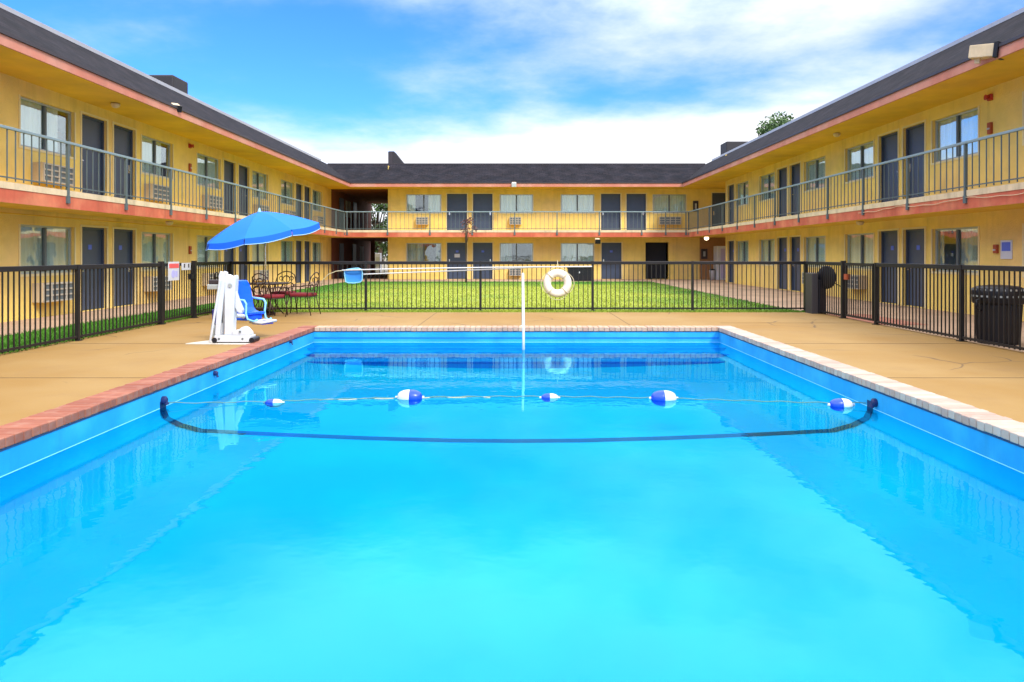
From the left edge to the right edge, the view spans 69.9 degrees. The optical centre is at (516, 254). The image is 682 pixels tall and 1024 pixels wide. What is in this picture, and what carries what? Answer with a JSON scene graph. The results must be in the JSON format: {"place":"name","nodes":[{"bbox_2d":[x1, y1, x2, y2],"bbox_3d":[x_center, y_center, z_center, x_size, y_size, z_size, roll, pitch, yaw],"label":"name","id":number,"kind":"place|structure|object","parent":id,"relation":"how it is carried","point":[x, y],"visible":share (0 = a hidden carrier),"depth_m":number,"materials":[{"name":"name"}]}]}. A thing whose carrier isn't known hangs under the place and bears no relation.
{"place":"outdoors","nodes":[
{"label":"outdoors","id":0,"kind":"place"},
{"bbox_2d":[121,256,667,305],"bbox_3d":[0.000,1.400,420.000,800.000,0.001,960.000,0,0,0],"label":"ground","id":1,"kind":"structure","parent":0,"point":[386,266],"depth_m":77.51,"materials":[{"name":"green plant"}]},
{"bbox_2d":[371,204,387,264],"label":"broadleaf tree","id":2,"kind":"object","parent":1,"relation":"on","point":[381,247],"visible":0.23,"depth_m":59.84,"materials":[{"name":"green plant"}]},
{"bbox_2d":[323,163,725,278],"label":"motel wing","id":3,"kind":"structure","parent":1,"relation":"on","point":[568,211],"depth_m":41.20,"materials":[{"name":"yellow paint"}]},
{"bbox_2d":[406,194,441,213],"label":"window","id":4,"kind":"structure","parent":3,"relation":"in","point":[414,202],"depth_m":41.36,"materials":[{"name":"glass"}]},
{"bbox_2d":[406,243,441,260],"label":"window","id":5,"kind":"structure","parent":3,"relation":"in","point":[414,251],"depth_m":41.36,"materials":[{"name":"clear glass"}]},
{"bbox_2d":[446,193,467,229],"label":"door","id":6,"kind":"structure","parent":3,"relation":"in","point":[454,201],"depth_m":41.31,"materials":[{"name":"grey paint"}]},
{"bbox_2d":[446,242,467,278],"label":"door","id":7,"kind":"structure","parent":3,"relation":"in","point":[455,251],"depth_m":41.31,"materials":[{"name":"grey paint"}]},
{"bbox_2d":[472,193,493,229],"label":"door","id":8,"kind":"structure","parent":3,"relation":"in","point":[480,201],"depth_m":41.31,"materials":[{"name":"grey paint"}]},
{"bbox_2d":[472,242,493,278],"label":"door","id":9,"kind":"structure","parent":3,"relation":"in","point":[481,251],"depth_m":41.31,"materials":[{"name":"blue paint"}]},
{"bbox_2d":[499,194,533,213],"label":"window","id":10,"kind":"structure","parent":3,"relation":"in","point":[507,202],"depth_m":41.36,"materials":[{"name":"clear glass"}]},
{"bbox_2d":[499,243,533,260],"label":"window","id":11,"kind":"structure","parent":3,"relation":"in","point":[507,251],"depth_m":41.38,"materials":[{"name":"clear glass"}]},
{"bbox_2d":[560,194,594,213],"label":"window","id":12,"kind":"structure","parent":3,"relation":"in","point":[568,202],"depth_m":41.35,"materials":[{"name":"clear glass"}]},
{"bbox_2d":[560,243,594,260],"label":"window","id":13,"kind":"structure","parent":3,"relation":"in","point":[568,251],"depth_m":41.36,"materials":[{"name":"clear glass"}]},
{"bbox_2d":[600,193,621,229],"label":"door","id":14,"kind":"structure","parent":3,"relation":"in","point":[608,201],"depth_m":41.31,"materials":[{"name":"blue paint"}]},
{"bbox_2d":[600,242,622,278],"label":"door","id":15,"kind":"structure","parent":3,"relation":"in","point":[609,251],"depth_m":41.31,"materials":[{"name":"blue paint"}]},
{"bbox_2d":[625,193,646,229],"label":"door","id":16,"kind":"structure","parent":3,"relation":"in","point":[633,201],"depth_m":41.31,"materials":[{"name":"blue paint"}]},
{"bbox_2d":[645,243,665,278],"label":"dark doorway","id":17,"kind":"structure","parent":3,"relation":"in","point":[653,251],"depth_m":41.90,"materials":[{"name":"black"}]},
{"bbox_2d":[658,217,680,224],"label":"air conditioner","id":18,"kind":"object","parent":3,"relation":"attached to","point":[673,220],"visible":0.93,"depth_m":40.96,"materials":[{"name":"grey metal"}]},
{"bbox_2d":[652,194,686,213],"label":"window","id":19,"kind":"structure","parent":3,"relation":"in","point":[660,202],"depth_m":41.35,"materials":[{"name":"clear glass"}]},
{"bbox_2d":[711,192,725,226],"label":"door","id":20,"kind":"structure","parent":3,"relation":"in","point":[716,197],"depth_m":41.31,"materials":[{"name":"blue paint"}]},
{"bbox_2d":[755,111,793,136],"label":"broadleaf tree","id":21,"kind":"object","parent":1,"relation":"on","point":[772,124],"visible":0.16,"depth_m":45.34,"materials":[{"name":"green plant"}]},
{"bbox_2d":[0,281,804,354],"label":"lawn","id":22,"kind":"structure","parent":0,"point":[430,296],"depth_m":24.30,"materials":[{"name":"green plant"}]},
{"bbox_2d":[460,217,476,281],"bbox_3d":[-2.366,-0.258,36.457,0.880,3.300,1.094,0,0,0],"label":"young tree","id":23,"kind":"object","parent":22,"relation":"on","point":[468,221],"visible":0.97,"depth_m":36.49,"materials":[{"name":"brown plant"}]},
{"bbox_2d":[231,261,804,310],"bbox_3d":[0.035,0.763,17.900,14.146,1.214,0.116,0,0,0],"label":"pool fence","id":24,"kind":"object","parent":22,"relation":"on","point":[592,307],"visible":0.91,"depth_m":17.89,"materials":[{"name":"black metal"}]},
{"bbox_2d":[344,267,545,283],"bbox_3d":[-1.692,0.493,17.826,5.014,0.430,0.067,0,0,0],"label":"leaf net","id":25,"kind":"object","parent":24,"relation":"attached to","point":[353,277],"visible":1,"depth_m":17.80,"materials":[{"name":"blue plastic"}]},
{"bbox_2d":[320,266,591,286],"bbox_3d":[-1.466,0.530,17.760,6.592,0.521,0.030,0,0,0],"label":"shepherds hook","id":26,"kind":"object","parent":24,"relation":"attached to","point":[456,268],"visible":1,"depth_m":17.75,"materials":[{"name":"white paint"}]},
{"bbox_2d":[541,260,573,299],"bbox_3d":[0.995,0.614,17.780,0.816,0.971,0.222,0,0,0],"label":"life ring","id":27,"kind":"object","parent":24,"relation":"hanging from","point":[550,290],"visible":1,"depth_m":17.70,"materials":[{"name":"white plastic"}]},
{"bbox_2d":[0,312,1023,425],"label":"pool deck","id":28,"kind":"structure","parent":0,"point":[37,380],"depth_m":10.37,"materials":[{"name":"beige concrete"}]},
{"bbox_2d":[0,261,165,352],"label":"pool fence","id":29,"kind":"object","parent":28,"relation":"on","point":[159,265],"visible":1,"depth_m":11.68,"materials":[{"name":"black metal"}]},
{"bbox_2d":[164,263,193,320],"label":"pool gate","id":30,"kind":"structure","parent":28,"relation":"on","point":[191,276],"depth_m":15.17,"materials":[{"name":"black metal"}]},
{"bbox_2d":[168,262,178,280],"bbox_3d":[-6.952,0.330,14.860,0.016,0.380,0.460,0,0,0],"label":"warning sign","id":31,"kind":"object","parent":30,"relation":"attached to","point":[173,270],"visible":1,"depth_m":14.83,"materials":[{"name":"white paint"}]},
{"bbox_2d":[190,261,230,317],"bbox_3d":[-7.000,0.750,16.868,0.144,1.240,2.080,0,0,0],"label":"pool fence","id":32,"kind":"object","parent":28,"relation":"on","point":[221,263],"visible":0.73,"depth_m":16.36,"materials":[{"name":"black metal"}]},
{"bbox_2d":[186,271,276,344],"bbox_3d":[-4.363,0.811,11.772,1.018,1.114,1.488,0,0,16],"label":"pool lift","id":33,"kind":"object","parent":28,"relation":"on","point":[234,296],"visible":1,"depth_m":11.28,"materials":[{"name":"white paint"}]},
{"bbox_2d":[206,208,320,314],"bbox_3d":[-5.796,0.150,16.822,2.474,2.440,2.522,0,0,-24],"label":"patio umbrella","id":34,"kind":"object","parent":28,"relation":"on","point":[259,227],"visible":0.99,"depth_m":16.00,"materials":[{"name":"blue fabric"}]},
{"bbox_2d":[248,282,289,315],"bbox_3d":[-5.720,1.007,16.750,1.040,0.734,1.040,0,0,0],"label":"patio table","id":35,"kind":"object","parent":28,"relation":"on","point":[271,283],"visible":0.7,"depth_m":16.58,"materials":[{"name":"brown metal"}]},
{"bbox_2d":[252,273,287,317],"bbox_3d":[-5.413,0.878,15.987,0.604,0.981,0.634,0,0,22],"label":"patio chair","id":36,"kind":"object","parent":28,"relation":"on","point":[272,296],"visible":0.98,"depth_m":15.81,"materials":[{"name":"brown metal"}]},
{"bbox_2d":[268,271,296,312],"bbox_3d":[-5.552,0.878,17.455,0.604,0.981,0.634,0,0,-4],"label":"patio chair","id":37,"kind":"object","parent":28,"relation":"on","point":[283,291],"visible":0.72,"depth_m":17.65,"materials":[{"name":"brown metal"}]},
{"bbox_2d":[287,272,320,315],"bbox_3d":[-4.845,0.878,16.714,0.634,0.981,0.604,0,0,10],"label":"patio chair","id":38,"kind":"object","parent":28,"relation":"on","point":[307,294],"visible":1,"depth_m":16.53,"materials":[{"name":"brown metal"}]},
{"bbox_2d":[0,325,1023,681],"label":"swimming pool","id":39,"kind":"structure","parent":28,"relation":"in","point":[156,529],"depth_m":5.54,"materials":[{"name":"blue liquid"}]},
{"bbox_2d":[299,342,733,350],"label":"water","id":40,"kind":"structure","parent":39,"relation":"in","point":[343,345],"depth_m":13.30,"materials":[{"name":"blue liquid"}]},
{"bbox_2d":[395,389,423,404],"bbox_3d":[-1.210,1.618,8.314,0.326,0.176,0.176,0,0,0],"label":"pool float","id":41,"kind":"object","parent":40,"relation":"on","point":[410,397],"visible":1,"depth_m":8.25,"materials":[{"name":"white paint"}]},
{"bbox_2d":[168,395,865,403],"bbox_3d":[0.000,1.603,8.110,7.483,0.052,0.568,0,0,0],"label":"float rope","id":42,"kind":"object","parent":40,"relation":"on","point":[495,396],"visible":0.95,"depth_m":8.21,"materials":[{"name":"white"}]},
{"bbox_2d":[649,390,677,405],"bbox_3d":[1.660,1.618,8.264,0.326,0.176,0.176,0,0,0],"label":"pool float","id":43,"kind":"object","parent":40,"relation":"on","point":[663,398],"visible":1,"depth_m":8.20,"materials":[{"name":"blue plastic"}]},
{"bbox_2d":[827,398,854,410],"bbox_3d":[3.500,1.618,7.899,0.286,0.140,0.140,0,0,0],"label":"pool float","id":44,"kind":"object","parent":40,"relation":"on","point":[840,404],"visible":1,"depth_m":7.85,"materials":[{"name":"blue"}]},
{"bbox_2d":[520,273,524,357],"bbox_3d":[0.120,1.053,13.278,0.120,1.435,1.464,0,0,0],"label":"pole","id":45,"kind":"object","parent":39,"relation":"attached to","point":[523,327],"visible":0.86,"depth_m":12.68,"materials":[{"name":"white metal"}]},
{"bbox_2d":[56,312,976,343],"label":"deck joints","id":46,"kind":"object","parent":28,"relation":"on","point":[609,312],"visible":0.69,"depth_m":11.29,"materials":[{"name":"brown concrete"}]},
{"bbox_2d":[805,266,839,313],"bbox_3d":[7.161,0.816,17.058,0.517,1.128,0.908,0,0,-43],"label":"hinged bin","id":47,"kind":"object","parent":28,"relation":"on","point":[812,293],"visible":0.71,"depth_m":17.00,"materials":[{"name":"grey metal"}]},
{"bbox_2d":[804,261,847,318],"bbox_3d":[7.050,0.750,16.818,0.144,1.240,2.180,0,0,0],"label":"pool fence","id":48,"kind":"object","parent":28,"relation":"on","point":[841,264],"visible":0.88,"depth_m":16.36,"materials":[{"name":"black metal"}]},
{"bbox_2d":[872,263,1023,350],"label":"pool fence","id":49,"kind":"object","parent":28,"relation":"on","point":[962,335],"visible":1,"depth_m":11.78,"materials":[{"name":"black metal"}]},
{"bbox_2d":[844,263,873,320],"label":"pool gate","id":50,"kind":"structure","parent":49,"relation":"attached to","point":[846,276],"depth_m":15.11,"materials":[{"name":"black metal"}]},
{"bbox_2d":[0,274,1023,351],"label":"walkway","id":51,"kind":"structure","parent":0,"point":[750,293],"depth_m":20.77,"materials":[{"name":"concrete"}]},
{"bbox_2d":[0,3,349,322],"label":"motel wing","id":52,"kind":"structure","parent":51,"relation":"on","point":[60,92],"depth_m":18.96,"materials":[{"name":"yellow paint"}]},
{"bbox_2d":[18,224,75,276],"bbox_3d":[-10.586,-0.100,16.440,0.204,1.140,2.000,0,0,0],"label":"window","id":53,"kind":"structure","parent":52,"relation":"in","point":[38,245],"depth_m":16.42,"materials":[{"name":"clear glass"}]},
{"bbox_2d":[18,94,75,159],"bbox_3d":[-10.589,-2.830,16.440,0.209,1.140,2.000,0,0,0],"label":"window","id":54,"kind":"structure","parent":52,"relation":"in","point":[33,116],"depth_m":16.37,"materials":[{"name":"clear glass"}]},
{"bbox_2d":[32,282,71,302],"bbox_3d":[-10.419,0.830,16.420,0.362,0.420,1.100,0,0,0],"label":"air conditioner","id":55,"kind":"object","parent":52,"relation":"attached to","point":[52,292],"visible":0.55,"depth_m":16.14,"materials":[{"name":"grey metal"}]},
{"bbox_2d":[32,162,73,185],"bbox_3d":[-10.419,-1.800,16.420,0.362,0.420,1.100,0,0,0],"label":"air conditioner","id":56,"kind":"object","parent":52,"relation":"attached to","point":[35,171],"visible":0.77,"depth_m":16.09,"materials":[{"name":"grey"}]},
{"bbox_2d":[80,224,108,311],"bbox_3d":[-10.571,0.320,18.220,0.178,2.100,1.200,0,0,0],"label":"door","id":57,"kind":"structure","parent":52,"relation":"in","point":[91,239],"depth_m":18.34,"materials":[{"name":"blue paint"}]},
{"bbox_2d":[80,110,108,195],"bbox_3d":[-10.571,-2.400,18.220,0.178,2.140,1.200,0,0,0],"label":"door","id":58,"kind":"structure","parent":52,"relation":"in","point":[91,129],"depth_m":18.38,"materials":[{"name":"blue paint"}]},
{"bbox_2d":[112,227,136,305],"bbox_3d":[-10.571,0.320,19.620,0.178,2.100,1.200,0,0,0],"label":"door","id":59,"kind":"structure","parent":52,"relation":"in","point":[122,240],"depth_m":19.78,"materials":[{"name":"blue paint"}]},
{"bbox_2d":[112,121,136,199],"bbox_3d":[-10.571,-2.400,19.620,0.178,2.140,1.200,0,0,0],"label":"door","id":60,"kind":"structure","parent":52,"relation":"in","point":[122,138],"depth_m":19.73,"materials":[{"name":"blue paint"}]},
{"bbox_2d":[144,183,168,200],"bbox_3d":[-10.419,-1.800,21.190,0.362,0.420,1.100,0,0,0],"label":"air conditioner","id":61,"kind":"object","parent":52,"relation":"attached to","point":[155,191],"visible":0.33,"depth_m":20.87,"materials":[{"name":"grey"}]},
{"bbox_2d":[144,276,170,291],"bbox_3d":[-10.419,0.830,21.190,0.362,0.420,1.100,0,0,0],"label":"air conditioner","id":62,"kind":"object","parent":52,"relation":"attached to","point":[153,284],"visible":0.22,"depth_m":20.64,"materials":[{"name":"grey metal"}]},
{"bbox_2d":[141,232,173,271],"bbox_3d":[-10.586,-0.100,21.435,0.205,1.140,1.950,0,0,0],"label":"window","id":63,"kind":"structure","parent":52,"relation":"in","point":[153,245],"depth_m":21.44,"materials":[{"name":"clear glass"}]},
{"bbox_2d":[141,134,173,180],"bbox_3d":[-10.588,-2.830,21.435,0.208,1.140,1.950,0,0,0],"label":"window","id":64,"kind":"structure","parent":52,"relation":"in","point":[150,147],"depth_m":21.40,"materials":[{"name":"clear glass"}]},
{"bbox_2d":[0,212,319,238],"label":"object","id":65,"kind":"object","parent":52,"relation":"attached to","point":[116,222],"visible":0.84,"depth_m":18.52,"materials":[{"name":"red paint"}]},
{"bbox_2d":[149,75,187,93],"bbox_3d":[-12.990,-5.765,26.600,1.620,1.270,1.200,0,0,0],"label":"rooftop screen","id":66,"kind":"object","parent":52,"relation":"on","point":[176,83],"visible":0.22,"depth_m":26.09,"materials":[{"name":"black paint"}]},
{"bbox_2d":[161,146,220,190],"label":"window","id":67,"kind":"structure","parent":52,"relation":"in","point":[207,166],"depth_m":24.98,"materials":[{"name":"clear glass"}]},
{"bbox_2d":[196,235,220,268],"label":"window","id":68,"kind":"structure","parent":52,"relation":"in","point":[202,255],"depth_m":24.98,"materials":[{"name":"clear glass"}]},
{"bbox_2d":[202,195,222,208],"bbox_3d":[-10.419,-1.800,25.000,0.362,0.420,1.100,0,0,0],"label":"air conditioner","id":69,"kind":"object","parent":52,"relation":"attached to","point":[203,200],"visible":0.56,"depth_m":24.75,"materials":[{"name":"grey metal"}]},
{"bbox_2d":[223,247,235,275],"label":"door","id":70,"kind":"structure","parent":52,"relation":"in","point":[228,255],"depth_m":27.09,"materials":[{"name":"blue paint"}]},
{"bbox_2d":[223,158,235,213],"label":"door","id":71,"kind":"structure","parent":52,"relation":"in","point":[228,167],"depth_m":27.00,"materials":[{"name":"blue paint"}]},
{"bbox_2d":[238,240,249,279],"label":"door","id":72,"kind":"structure","parent":52,"relation":"in","point":[242,250],"depth_m":28.38,"materials":[{"name":"blue paint"}]},
{"bbox_2d":[238,163,249,215],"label":"door","id":73,"kind":"structure","parent":52,"relation":"in","point":[242,171],"depth_m":28.48,"materials":[{"name":"blue paint"}]},
{"bbox_2d":[252,243,268,266],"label":"window","id":74,"kind":"structure","parent":52,"relation":"in","point":[258,250],"depth_m":30.05,"materials":[{"name":"clear glass"}]},
{"bbox_2d":[252,170,268,200],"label":"window","id":75,"kind":"structure","parent":52,"relation":"in","point":[258,179],"depth_m":30.36,"materials":[{"name":"clear glass"}]},
{"bbox_2d":[281,240,294,264],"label":"window","id":76,"kind":"structure","parent":52,"relation":"in","point":[286,246],"depth_m":33.96,"materials":[{"name":"glass"}]},
{"bbox_2d":[281,180,294,206],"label":"window","id":77,"kind":"structure","parent":52,"relation":"in","point":[286,187],"depth_m":33.95,"materials":[{"name":"clear glass"}]},
{"bbox_2d":[295,239,302,282],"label":"door","id":78,"kind":"structure","parent":52,"relation":"in","point":[297,242],"depth_m":35.67,"materials":[{"name":"blue paint"}]},
{"bbox_2d":[295,182,302,217],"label":"door","id":79,"kind":"structure","parent":52,"relation":"in","point":[297,186],"depth_m":35.67,"materials":[{"name":"blue paint"}]},
{"bbox_2d":[304,240,310,281],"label":"door","id":80,"kind":"structure","parent":52,"relation":"in","point":[306,242],"depth_m":37.20,"materials":[{"name":"blue paint"}]},
{"bbox_2d":[312,242,320,260],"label":"window","id":81,"kind":"structure","parent":52,"relation":"in","point":[316,247],"depth_m":39.06,"materials":[{"name":"clear glass"}]},
{"bbox_2d":[312,189,321,212],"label":"window","id":82,"kind":"structure","parent":52,"relation":"in","point":[316,195],"depth_m":39.00,"materials":[{"name":"clear glass"}]},
{"bbox_2d":[714,246,725,279],"bbox_3d":[11.350,0.445,40.265,0.840,1.850,0.770,0,0,0],"label":"vending machine","id":83,"kind":"object","parent":51,"relation":"on","point":[719,253],"visible":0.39,"depth_m":39.90,"materials":[{"name":"white paint"}]},
{"bbox_2d":[683,7,1023,320],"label":"motel wing","id":84,"kind":"structure","parent":51,"relation":"on","point":[808,186],"depth_m":19.73,"materials":[{"name":"yellow paint"}]},
{"bbox_2d":[727,240,734,282],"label":"door","id":85,"kind":"structure","parent":84,"relation":"in","point":[731,242],"depth_m":36.17,"materials":[{"name":"blue paint"}]},
{"bbox_2d":[727,183,734,224],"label":"door","id":86,"kind":"structure","parent":84,"relation":"in","point":[732,187],"depth_m":36.17,"materials":[{"name":"blue paint"}]},
{"bbox_2d":[720,141,747,154],"bbox_3d":[11.820,-5.587,39.600,1.280,0.913,1.200,0,0,0],"label":"rooftop screen","id":87,"kind":"object","parent":84,"relation":"on","point":[727,146],"visible":0.29,"depth_m":39.00,"materials":[{"name":"black paint"}]},
{"bbox_2d":[736,240,748,264],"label":"window","id":88,"kind":"structure","parent":84,"relation":"in","point":[743,246],"depth_m":34.12,"materials":[{"name":"glass"}]},
{"bbox_2d":[736,180,748,206],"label":"window","id":89,"kind":"structure","parent":84,"relation":"in","point":[744,186],"depth_m":34.08,"materials":[{"name":"clear glass"}]},
{"bbox_2d":[759,239,774,265],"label":"window","id":90,"kind":"structure","parent":84,"relation":"in","point":[767,245],"depth_m":31.10,"materials":[{"name":"glass"}]},
{"bbox_2d":[759,172,774,201],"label":"window","id":91,"kind":"structure","parent":84,"relation":"in","point":[767,181],"depth_m":31.13,"materials":[{"name":"clear glass"}]},
{"bbox_2d":[777,236,787,289],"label":"door","id":92,"kind":"structure","parent":84,"relation":"in","point":[783,242],"depth_m":29.12,"materials":[{"name":"blue paint"}]},
{"bbox_2d":[777,165,787,216],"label":"door","id":93,"kind":"structure","parent":84,"relation":"in","point":[783,173],"depth_m":29.12,"materials":[{"name":"blue paint"}]},
{"bbox_2d":[789,235,800,290],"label":"door","id":94,"kind":"structure","parent":84,"relation":"in","point":[796,241],"depth_m":27.87,"materials":[{"name":"blue paint"}]},
{"bbox_2d":[789,161,800,215],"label":"door","id":95,"kind":"structure","parent":84,"relation":"in","point":[796,169],"depth_m":27.87,"materials":[{"name":"blue paint"}]},
{"bbox_2d":[803,236,825,267],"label":"window","id":96,"kind":"structure","parent":84,"relation":"in","point":[815,245],"depth_m":25.95,"materials":[{"name":"clear glass"}]},
{"bbox_2d":[803,155,825,192],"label":"window","id":97,"kind":"structure","parent":84,"relation":"in","point":[816,168],"depth_m":26.07,"materials":[{"name":"glass"}]},
{"bbox_2d":[844,233,874,270],"bbox_3d":[10.588,-0.100,22.460,0.208,1.140,1.960,0,0,0],"label":"window","id":98,"kind":"structure","parent":84,"relation":"in","point":[861,247],"depth_m":22.45,"materials":[{"name":"beige glass"}]},
{"bbox_2d":[844,139,874,183],"bbox_3d":[10.587,-2.830,22.460,0.205,1.140,1.960,0,0,0],"label":"window","id":99,"kind":"structure","parent":84,"relation":"in","point":[862,155],"depth_m":22.45,"materials":[{"name":"clear glass"}]},
{"bbox_2d":[877,228,898,304],"bbox_3d":[10.571,0.320,20.680,0.178,2.100,1.180,0,0,0],"label":"door","id":100,"kind":"structure","parent":84,"relation":"in","point":[889,239],"depth_m":20.84,"materials":[{"name":"blue paint"}]},
{"bbox_2d":[877,128,898,202],"bbox_3d":[10.571,-2.400,20.680,0.178,2.140,1.180,0,0,0],"label":"door","id":101,"kind":"structure","parent":84,"relation":"in","point":[890,142],"depth_m":20.88,"materials":[{"name":"blue paint"}]},
{"bbox_2d":[902,226,925,307],"bbox_3d":[10.571,0.320,19.350,0.178,2.100,1.160,0,0,0],"label":"door","id":102,"kind":"structure","parent":84,"relation":"in","point":[915,236],"depth_m":19.49,"materials":[{"name":"blue paint"}]},
{"bbox_2d":[902,119,925,198],"bbox_3d":[10.571,-2.400,19.350,0.178,2.140,1.160,0,0,0],"label":"door","id":103,"kind":"structure","parent":84,"relation":"in","point":[915,135],"depth_m":19.44,"materials":[{"name":"blue paint"}]},
{"bbox_2d":[931,226,979,274],"bbox_3d":[10.587,-0.100,17.570,0.206,1.140,1.940,0,0,0],"label":"window","id":104,"kind":"structure","parent":84,"relation":"in","point":[970,236],"depth_m":17.49,"materials":[{"name":"clear glass"}]},
{"bbox_2d":[931,106,979,164],"bbox_3d":[10.589,-2.830,17.570,0.209,1.140,1.940,0,0,0],"label":"window","id":105,"kind":"structure","parent":84,"relation":"in","point":[963,126],"depth_m":17.60,"materials":[{"name":"clear glass"}]},
{"bbox_2d":[968,41,1003,63],"bbox_3d":[8.984,-3.855,13.998,0.360,0.346,0.536,0,0,-37],"label":"floodlight","id":106,"kind":"object","parent":84,"relation":"attached to","point":[978,53],"visible":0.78,"depth_m":13.92,"materials":[{"name":"beige plastic"}]},
{"bbox_2d":[1001,240,1012,258],"bbox_3d":[10.488,-0.110,15.680,0.024,0.400,0.360,0,0,0],"label":"sign","id":107,"kind":"object","parent":84,"relation":"attached to","point":[1006,249],"depth_m":15.65,"materials":[{"name":"white paint"}]},
{"bbox_2d":[828,314,927,324],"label":"painted path","id":108,"kind":"structure","parent":51,"relation":"on","point":[880,319],"depth_m":15.31,"materials":[{"name":"red paint"}]},
{"bbox_2d":[971,285,1023,344],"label":"litter bin","id":109,"kind":"object","parent":51,"relation":"on","point":[996,313],"visible":0.65,"depth_m":11.20,"materials":[{"name":"black plastic"}]},
{"bbox_2d":[0,0,1023,255],"label":"sky","id":110,"kind":"structure","parent":0,"point":[336,81],"materials":[{"name":"blue"}]},
{"bbox_2d":[567,267,590,280],"bbox_3d":[3.320,1.000,38.593,1.300,0.740,0.675,0,0,0],"label":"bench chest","id":111,"kind":"object","parent":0,"point":[574,273],"visible":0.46,"depth_m":38.30,"materials":[{"name":"black plastic"}]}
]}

